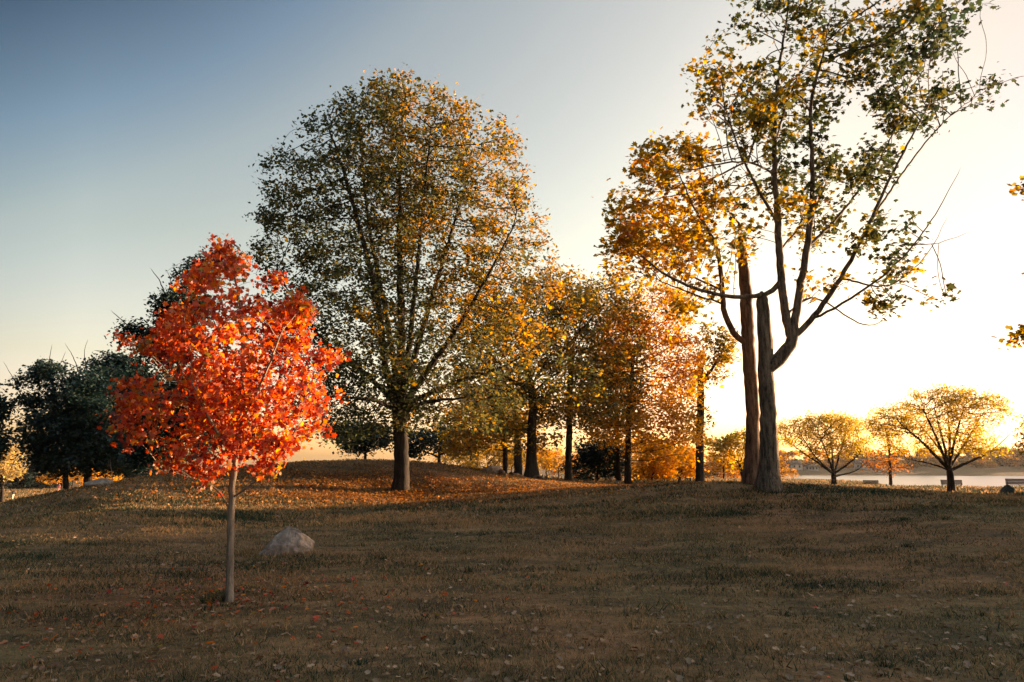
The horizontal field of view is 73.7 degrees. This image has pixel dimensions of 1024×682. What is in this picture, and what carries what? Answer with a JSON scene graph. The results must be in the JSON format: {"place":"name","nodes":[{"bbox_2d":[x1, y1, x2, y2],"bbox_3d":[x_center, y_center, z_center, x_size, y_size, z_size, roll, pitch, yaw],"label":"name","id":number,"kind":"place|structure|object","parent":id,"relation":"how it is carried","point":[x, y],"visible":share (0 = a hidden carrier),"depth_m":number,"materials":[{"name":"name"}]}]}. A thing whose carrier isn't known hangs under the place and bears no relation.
{"place":"outdoors","nodes":[
{"label":"outdoors","id":0,"kind":"place"},
{"bbox_2d":[0,458,1023,681],"bbox_3d":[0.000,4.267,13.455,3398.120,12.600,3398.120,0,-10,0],"label":"ground","id":1,"kind":"structure","parent":0,"point":[835,674],"depth_m":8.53,"materials":[{"name":"plant"}]},
{"bbox_2d":[0,468,10,486],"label":"meadow edge tree","id":2,"kind":"object","parent":1,"relation":"on","point":[5,482],"visible":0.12,"depth_m":166.37,"materials":[{"name":"green plant"}]},
{"bbox_2d":[0,389,19,465],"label":"dark leafy tree","id":3,"kind":"object","parent":1,"relation":"on","point":[5,406],"visible":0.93,"depth_m":43.87,"materials":[{"name":"green plant"}]},
{"bbox_2d":[0,443,28,501],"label":"pale tree","id":4,"kind":"object","parent":1,"relation":"on","point":[11,471],"visible":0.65,"depth_m":101.77,"materials":[{"name":"yellow plant"}]},
{"bbox_2d":[6,453,32,488],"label":"meadow edge tree","id":5,"kind":"object","parent":1,"relation":"on","point":[15,481],"visible":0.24,"depth_m":155.50,"materials":[{"name":"green plant"}]},
{"bbox_2d":[5,449,53,488],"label":"meadow edge tree","id":6,"kind":"object","parent":1,"relation":"on","point":[29,482],"visible":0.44,"depth_m":154.01,"materials":[{"name":"green plant"}]},
{"bbox_2d":[32,465,60,487],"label":"meadow edge tree","id":7,"kind":"object","parent":1,"relation":"on","point":[55,486],"visible":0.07,"depth_m":161.66,"materials":[{"name":"green plant"}]},
{"bbox_2d":[37,473,62,491],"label":"meadow edge tree","id":8,"kind":"object","parent":1,"relation":"on","point":[44,477],"visible":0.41,"depth_m":137.16,"materials":[{"name":"orange plant"}]},
{"bbox_2d":[35,480,77,486],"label":"meadow edge tree","id":9,"kind":"object","parent":1,"relation":"on","point":[70,483],"visible":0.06,"depth_m":172.02,"materials":[{"name":"orange plant"}]},
{"bbox_2d":[0,347,139,489],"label":"dark leafy tree","id":10,"kind":"object","parent":1,"relation":"on","point":[82,400],"visible":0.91,"depth_m":42.96,"materials":[{"name":"green plant"}]},
{"bbox_2d":[61,473,82,485],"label":"meadow edge tree","id":11,"kind":"object","parent":1,"relation":"on","point":[78,480],"visible":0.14,"depth_m":146.53,"materials":[{"name":"orange plant"}]},
{"bbox_2d":[79,470,116,486],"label":"meadow edge tree","id":12,"kind":"object","parent":1,"relation":"on","point":[96,477],"visible":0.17,"depth_m":109.48,"materials":[{"name":"orange plant"}]},
{"bbox_2d":[83,461,113,486],"bbox_3d":[-14.782,4.706,24.534,0.995,1.100,0.868,6,-12,-28],"label":"rock outcrop","id":13,"kind":"object","parent":1,"relation":"on","point":[101,481],"visible":0.68,"depth_m":24.19,"materials":[{"name":"stone"}]},
{"bbox_2d":[65,340,165,482],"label":"dark leafy tree","id":14,"kind":"object","parent":1,"relation":"on","point":[121,364],"visible":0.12,"depth_m":47.14,"materials":[{"name":"green plant"}]},
{"bbox_2d":[114,467,148,479],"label":"meadow edge tree","id":15,"kind":"object","parent":1,"relation":"on","point":[129,476],"visible":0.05,"depth_m":166.80,"materials":[{"name":"green plant"}]},
{"bbox_2d":[139,450,165,475],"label":"meadow edge tree","id":16,"kind":"object","parent":1,"relation":"on","point":[153,472],"visible":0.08,"depth_m":171.19,"materials":[{"name":"orange plant"}]},
{"bbox_2d":[104,240,244,474],"bbox_3d":[-18.060,1.401,37.416,9.237,15.205,6.132,-3,-11,17],"label":"dark leafy tree","id":17,"kind":"object","parent":1,"relation":"on","point":[135,458],"visible":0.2,"depth_m":37.09,"materials":[{"name":"green plant"}]},
{"bbox_2d":[182,443,211,470],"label":"meadow edge tree","id":18,"kind":"object","parent":1,"relation":"on","point":[198,458],"visible":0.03,"depth_m":172.32,"materials":[{"name":"green plant"}]},
{"bbox_2d":[95,232,351,602],"bbox_3d":[-3.609,0.957,8.521,2.606,4.848,2.635,9,-14,-42],"label":"red maple","id":19,"kind":"object","parent":1,"relation":"on","point":[245,433],"visible":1,"depth_m":8.31,"materials":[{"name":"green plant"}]},
{"bbox_2d":[259,526,314,555],"bbox_3d":[-4.132,3.726,12.533,0.980,0.624,0.705,1,-10,-6],"label":"boulder","id":20,"kind":"object","parent":1,"relation":"on","point":[288,538],"visible":0.73,"depth_m":12.36,"materials":[{"name":"stone"}]},
{"bbox_2d":[315,414,393,458],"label":"dark leafy tree","id":21,"kind":"object","parent":1,"relation":"on","point":[374,444],"visible":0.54,"depth_m":60.62,"materials":[{"name":"green plant"}]},
{"bbox_2d":[239,64,571,491],"bbox_3d":[-4.365,-2.828,28.872,13.996,18.433,9.899,0,-10,0],"label":"shade tree","id":22,"kind":"object","parent":1,"relation":"on","point":[398,393],"visible":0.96,"depth_m":27.75,"materials":[{"name":"green plant"}]},
{"bbox_2d":[390,422,485,463],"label":"dark leafy tree","id":23,"kind":"object","parent":1,"relation":"on","point":[414,450],"visible":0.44,"depth_m":62.39,"materials":[{"name":"green plant"}]},
{"bbox_2d":[429,452,490,468],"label":"sunlit tree","id":24,"kind":"object","parent":1,"relation":"on","point":[443,458],"visible":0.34,"depth_m":93.30,"materials":[{"name":"yellow plant"}]},
{"bbox_2d":[435,390,523,472],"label":"grove tree","id":25,"kind":"object","parent":1,"relation":"on","point":[456,449],"visible":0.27,"depth_m":54.13,"materials":[{"name":"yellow plant"}]},
{"bbox_2d":[456,440,524,469],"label":"sunlit tree","id":26,"kind":"object","parent":1,"relation":"on","point":[472,463],"visible":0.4,"depth_m":81.72,"materials":[{"name":"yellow plant"}]},
{"bbox_2d":[482,465,507,474],"bbox_3d":[-0.832,6.487,34.080,1.739,0.543,0.924,6,-12,-31],"label":"boulder","id":27,"kind":"object","parent":1,"relation":"on","point":[495,469],"visible":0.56,"depth_m":33.69,"materials":[{"name":"stone"}]},
{"bbox_2d":[498,469,506,476],"bbox_3d":[-0.486,6.510,33.654,0.352,0.392,1.648,4,-11,-19],"label":"boulder","id":28,"kind":"object","parent":1,"relation":"on","point":[501,471],"visible":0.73,"depth_m":33.39,"materials":[{"name":"grey stone"}]},
{"bbox_2d":[2,458,1015,573],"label":"leaf litter","id":29,"kind":"object","parent":1,"relation":"on","point":[525,489],"visible":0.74,"depth_m":25.59,"materials":[{"name":"orange plant"}]},
{"bbox_2d":[458,377,561,474],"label":"grove tree","id":30,"kind":"object","parent":1,"relation":"on","point":[518,468],"visible":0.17,"depth_m":53.01,"materials":[{"name":"yellow plant"}]},
{"bbox_2d":[0,464,1023,681],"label":"fallen leaves","id":31,"kind":"object","parent":1,"relation":"on","point":[690,661],"depth_m":7.15,"materials":[{"name":"brown plant"}]},
{"bbox_2d":[483,452,544,472],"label":"sunlit tree","id":32,"kind":"object","parent":1,"relation":"on","point":[523,462],"visible":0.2,"depth_m":97.51,"materials":[{"name":"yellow plant"}]},
{"bbox_2d":[509,472,525,476],"bbox_3d":[0.388,6.881,34.964,0.416,0.377,1.273,-10,-14,43],"label":"tree root","id":33,"kind":"object","parent":1,"relation":"on","point":[516,474],"visible":0.48,"depth_m":34.68,"materials":[{"name":"brown wood"}]},
{"bbox_2d":[495,444,554,470],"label":"sunlit tree","id":34,"kind":"object","parent":1,"relation":"on","point":[525,455],"visible":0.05,"depth_m":107.61,"materials":[{"name":"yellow plant"}]},
{"bbox_2d":[440,259,613,477],"bbox_3d":[0.611,1.458,36.609,9.038,12.137,8.292,6,-12,-30],"label":"grove tree","id":35,"kind":"object","parent":1,"relation":"on","point":[532,399],"visible":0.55,"depth_m":36.23,"materials":[{"name":"yellow plant"}]},
{"bbox_2d":[533,475,546,480],"bbox_3d":[1.433,7.002,34.620,0.339,0.430,1.568,3,-11,-18],"label":"tree root","id":36,"kind":"object","parent":1,"relation":"on","point":[539,477],"visible":0.57,"depth_m":34.64,"materials":[{"name":"brown wood"}]},
{"bbox_2d":[523,443,565,474],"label":"sunlit tree","id":37,"kind":"object","parent":1,"relation":"on","point":[557,453],"visible":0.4,"depth_m":89.95,"materials":[{"name":"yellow plant"}]},
{"bbox_2d":[537,453,578,477],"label":"sunlit tree","id":38,"kind":"object","parent":1,"relation":"on","point":[551,463],"visible":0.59,"depth_m":82.83,"materials":[{"name":"orange plant"}]},
{"bbox_2d":[513,268,661,480],"bbox_3d":[4.330,1.882,39.742,9.152,12.708,7.876,0,-10,0],"label":"grove tree","id":39,"kind":"object","parent":1,"relation":"on","point":[585,330],"visible":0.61,"depth_m":39.11,"materials":[{"name":"yellow plant"}]},
{"bbox_2d":[553,434,632,480],"bbox_3d":[5.504,7.977,45.656,5.507,3.841,4.490,0,-10,0],"label":"evergreen shrub","id":40,"kind":"object","parent":1,"relation":"on","point":[591,457],"visible":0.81,"depth_m":44.71,"materials":[{"name":"green plant"}]},
{"bbox_2d":[565,340,652,480],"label":"grove tree","id":41,"kind":"object","parent":1,"relation":"on","point":[618,473],"visible":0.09,"depth_m":43.18,"materials":[{"name":"orange plant"}]},
{"bbox_2d":[620,455,640,477],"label":"russet tree","id":42,"kind":"object","parent":1,"relation":"on","point":[632,466],"visible":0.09,"depth_m":185.54,"materials":[{"name":"orange plant"}]},
{"bbox_2d":[631,437,659,464],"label":"sunlit tree","id":43,"kind":"object","parent":1,"relation":"on","point":[638,449],"visible":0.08,"depth_m":92.04,"materials":[{"name":"orange plant"}]},
{"bbox_2d":[580,274,716,483],"bbox_3d":[8.080,2.390,41.329,8.065,12.786,7.056,-4,-11,19],"label":"grove tree","id":44,"kind":"object","parent":1,"relation":"on","point":[639,418],"visible":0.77,"depth_m":40.35,"materials":[{"name":"orange plant"}]},
{"bbox_2d":[622,435,684,480],"bbox_3d":[9.517,7.896,45.123,3.661,3.420,3.710,6,-12,-32],"label":"orange shrub","id":45,"kind":"object","parent":1,"relation":"on","point":[662,470],"visible":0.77,"depth_m":44.53,"materials":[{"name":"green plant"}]},
{"bbox_2d":[634,430,676,455],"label":"sunlit tree","id":46,"kind":"object","parent":1,"relation":"on","point":[653,440],"visible":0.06,"depth_m":77.70,"materials":[{"name":"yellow plant"}]},
{"bbox_2d":[592,123,763,483],"bbox_3d":[4.995,-1.252,21.898,5.656,11.905,4.342,6,-12,-28],"label":"broken top tree","id":47,"kind":"object","parent":1,"relation":"on","point":[746,338],"visible":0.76,"depth_m":21.68,"materials":[{"name":"yellow plant"}]},
{"bbox_2d":[658,445,709,479],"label":"orange tree","id":48,"kind":"object","parent":1,"relation":"on","point":[686,470],"visible":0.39,"depth_m":56.47,"materials":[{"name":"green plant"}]},
{"bbox_2d":[691,456,721,477],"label":"russet tree","id":49,"kind":"object","parent":1,"relation":"on","point":[710,463],"visible":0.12,"depth_m":191.32,"materials":[{"name":"orange plant"}]},
{"bbox_2d":[692,461,722,477],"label":"russet tree","id":50,"kind":"object","parent":1,"relation":"on","point":[708,467],"visible":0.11,"depth_m":211.26,"materials":[{"name":"orange plant"}]},
{"bbox_2d":[688,317,741,481],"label":"dead topped tree","id":51,"kind":"object","parent":1,"relation":"on","point":[726,357],"visible":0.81,"depth_m":41.98,"materials":[{"name":"yellow plant"}]},
{"bbox_2d":[704,452,726,477],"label":"russet tree","id":52,"kind":"object","parent":1,"relation":"on","point":[710,465],"visible":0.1,"depth_m":214.17,"materials":[{"name":"orange plant"}]},
{"bbox_2d":[704,457,733,477],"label":"russet tree","id":53,"kind":"object","parent":1,"relation":"on","point":[713,473],"visible":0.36,"depth_m":184.18,"materials":[{"name":"orange plant"}]},
{"bbox_2d":[703,426,745,475],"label":"golden tree","id":54,"kind":"object","parent":1,"relation":"on","point":[731,441],"visible":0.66,"depth_m":64.34,"materials":[{"name":"yellow plant"}]},
{"bbox_2d":[711,448,739,478],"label":"thin young tree","id":55,"kind":"object","parent":1,"relation":"on","point":[723,464],"visible":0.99,"depth_m":62.62,"materials":[{"name":"yellow plant"}]},
{"bbox_2d":[717,455,739,477],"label":"russet tree","id":56,"kind":"object","parent":1,"relation":"on","point":[729,475],"visible":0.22,"depth_m":182.59,"materials":[{"name":"orange plant"}]},
{"bbox_2d":[780,452,791,467],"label":"shore tree","id":57,"kind":"object","parent":1,"relation":"on","point":[784,453],"visible":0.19,"depth_m":457.63,"materials":[{"name":"orange plant"}]},
{"bbox_2d":[779,454,798,478],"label":"russet tree","id":58,"kind":"object","parent":1,"relation":"on","point":[785,467],"visible":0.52,"depth_m":184.28,"materials":[{"name":"orange plant"}]},
{"bbox_2d":[785,459,802,469],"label":"white house","id":59,"kind":"structure","parent":1,"relation":"on","point":[793,464],"depth_m":441.17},
{"bbox_2d":[787,450,804,464],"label":"shore tree","id":60,"kind":"object","parent":1,"relation":"on","point":[793,453],"visible":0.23,"depth_m":457.45,"materials":[{"name":"orange plant"}]},
{"bbox_2d":[789,449,804,461],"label":"shore tree","id":61,"kind":"object","parent":1,"relation":"on","point":[800,452],"visible":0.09,"depth_m":493.94,"materials":[{"name":"orange plant"}]},
{"bbox_2d":[802,452,812,463],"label":"shore tree","id":62,"kind":"object","parent":1,"relation":"on","point":[806,457],"visible":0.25,"depth_m":535.37,"materials":[{"name":"orange plant"}]},
{"bbox_2d":[803,463,818,470],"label":"boat shed","id":63,"kind":"object","parent":1,"relation":"on","point":[813,467],"visible":1,"depth_m":430.32,"materials":[{"name":"white"}]},
{"bbox_2d":[605,0,1022,491],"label":"forked maple","id":64,"kind":"object","parent":1,"relation":"on","point":[768,477],"visible":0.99,"depth_m":20.49,"materials":[{"name":"green plant"}]},
{"bbox_2d":[815,453,830,467],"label":"shore tree","id":65,"kind":"object","parent":1,"relation":"on","point":[827,464],"visible":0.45,"depth_m":457.88,"materials":[{"name":"orange plant"}]},
{"bbox_2d":[814,450,835,461],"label":"shore tree","id":66,"kind":"object","parent":1,"relation":"on","point":[820,454],"visible":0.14,"depth_m":501.67,"materials":[{"name":"orange plant"}]},
{"bbox_2d":[776,408,874,483],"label":"spreading tree","id":67,"kind":"object","parent":1,"relation":"on","point":[850,426],"visible":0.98,"depth_m":78.23,"materials":[{"name":"yellow plant"}]},
{"bbox_2d":[823,454,837,466],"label":"shore tree","id":68,"kind":"object","parent":1,"relation":"on","point":[830,459],"visible":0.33,"depth_m":476.88,"materials":[{"name":"orange plant"}]},
{"bbox_2d":[837,456,852,467],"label":"shore tree","id":69,"kind":"object","parent":1,"relation":"on","point":[841,464],"visible":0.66,"depth_m":460.62,"materials":[{"name":"orange plant"}]},
{"bbox_2d":[836,451,856,463],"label":"shore tree","id":70,"kind":"object","parent":1,"relation":"on","point":[850,453],"visible":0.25,"depth_m":498.14,"materials":[{"name":"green plant"}]},
{"bbox_2d":[853,458,871,468],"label":"waterside house","id":71,"kind":"structure","parent":1,"relation":"on","point":[857,463],"depth_m":445.18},
{"bbox_2d":[857,452,881,460],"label":"shore tree","id":72,"kind":"object","parent":1,"relation":"on","point":[860,457],"visible":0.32,"depth_m":478.27,"materials":[{"name":"orange plant"}]},
{"bbox_2d":[863,480,878,484],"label":"park bench","id":73,"kind":"object","parent":1,"relation":"on","point":[870,482],"visible":0.84,"depth_m":88.12,"materials":[{"name":"brown wood"}]},
{"bbox_2d":[873,459,885,469],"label":"waterside house","id":74,"kind":"structure","parent":1,"relation":"on","point":[878,464],"depth_m":441.18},
{"bbox_2d":[860,422,913,485],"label":"slender tree","id":75,"kind":"object","parent":1,"relation":"on","point":[890,464],"visible":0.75,"depth_m":83.86,"materials":[{"name":"orange plant"}]},
{"bbox_2d":[883,455,897,466],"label":"shore tree","id":76,"kind":"object","parent":1,"relation":"on","point":[886,456],"visible":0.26,"depth_m":490.25,"materials":[{"name":"orange plant"}]},
{"bbox_2d":[896,454,917,467],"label":"shore tree","id":77,"kind":"object","parent":1,"relation":"on","point":[909,465],"visible":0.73,"depth_m":458.29,"materials":[{"name":"orange plant"}]},
{"bbox_2d":[902,447,929,467],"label":"shore tree","id":78,"kind":"object","parent":1,"relation":"on","point":[913,458],"visible":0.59,"depth_m":457.46,"materials":[{"name":"brown plant"}]},
{"bbox_2d":[916,446,935,465],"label":"shore tree","id":79,"kind":"object","parent":1,"relation":"on","point":[926,459],"visible":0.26,"depth_m":501.76,"materials":[{"name":"brown plant"}]},
{"bbox_2d":[925,456,938,466],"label":"shore tree","id":80,"kind":"object","parent":1,"relation":"on","point":[931,459],"visible":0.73,"depth_m":478.84,"materials":[{"name":"brown plant"}]},
{"bbox_2d":[930,456,943,466],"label":"shore tree","id":81,"kind":"object","parent":1,"relation":"on","point":[938,462],"visible":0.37,"depth_m":472.91,"materials":[{"name":"orange plant"}]},
{"bbox_2d":[859,380,1019,491],"bbox_3d":[35.947,8.053,57.152,11.824,9.561,9.653,-4,-11,21],"label":"spreading tree","id":82,"kind":"object","parent":1,"relation":"on","point":[947,463],"visible":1,"depth_m":56.74,"materials":[{"name":"yellow plant"}]},
{"bbox_2d":[940,480,962,487],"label":"park bench","id":83,"kind":"object","parent":1,"relation":"on","point":[945,482],"visible":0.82,"depth_m":66.36,"materials":[{"name":"brown wood"}]},
{"bbox_2d":[947,452,966,465],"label":"shore tree","id":84,"kind":"object","parent":1,"relation":"on","point":[960,460],"visible":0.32,"depth_m":534.80,"materials":[{"name":"brown plant"}]},
{"bbox_2d":[967,457,986,467],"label":"shore tree","id":85,"kind":"object","parent":1,"relation":"on","point":[979,464],"visible":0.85,"depth_m":458.96,"materials":[{"name":"brown plant"}]},
{"bbox_2d":[964,449,993,460],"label":"shore tree","id":86,"kind":"object","parent":1,"relation":"on","point":[969,456],"visible":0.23,"depth_m":482.06,"materials":[{"name":"brown plant"}]},
{"bbox_2d":[972,451,997,467],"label":"shore tree","id":87,"kind":"object","parent":1,"relation":"on","point":[990,464],"visible":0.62,"depth_m":468.19,"materials":[{"name":"orange plant"}]},
{"bbox_2d":[988,452,1005,465],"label":"shore tree","id":88,"kind":"object","parent":1,"relation":"on","point":[999,460],"visible":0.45,"depth_m":508.10,"materials":[{"name":"brown plant"}]},
{"bbox_2d":[991,175,1023,350],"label":"leaning maple","id":89,"kind":"object","parent":1,"relation":"on","point":[1016,336],"visible":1,"depth_m":19.63,"materials":[{"name":"yellow plant"}]},
{"bbox_2d":[1000,484,1014,492],"bbox_3d":[33.254,10.114,45.704,0.830,1.026,1.312,-5,-11,25],"label":"boulder","id":90,"kind":"object","parent":1,"relation":"on","point":[1008,488],"visible":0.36,"depth_m":45.72,"materials":[{"name":"stone"}]},
{"bbox_2d":[1002,448,1022,466],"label":"shore tree","id":91,"kind":"object","parent":1,"relation":"on","point":[1010,464],"visible":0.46,"depth_m":486.89,"materials":[{"name":"orange plant"}]},
{"bbox_2d":[1004,411,1023,455],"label":"golden tree","id":92,"kind":"object","parent":1,"relation":"on","point":[1021,444],"visible":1,"depth_m":41.36,"materials":[{"name":"yellow plant"}]},
{"bbox_2d":[1005,479,1023,485],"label":"park bench","id":93,"kind":"object","parent":1,"relation":"on","point":[1021,482],"visible":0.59,"depth_m":53.52,"materials":[{"name":"brown wood"}]},
{"bbox_2d":[1006,450,1023,467],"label":"shore tree","id":94,"kind":"object","parent":1,"relation":"on","point":[1020,460],"visible":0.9,"depth_m":462.74,"materials":[{"name":"brown plant"}]},
{"bbox_2d":[0,0,1023,465],"label":"sky","id":95,"kind":"structure","parent":0,"point":[131,131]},
{"bbox_2d":[789,475,1023,486],"bbox_3d":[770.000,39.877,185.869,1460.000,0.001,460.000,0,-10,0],"label":"water","id":96,"kind":"structure","parent":0,"point":[972,481],"depth_m":285.81,"materials":[{"name":"grey liquid"}]}
]}

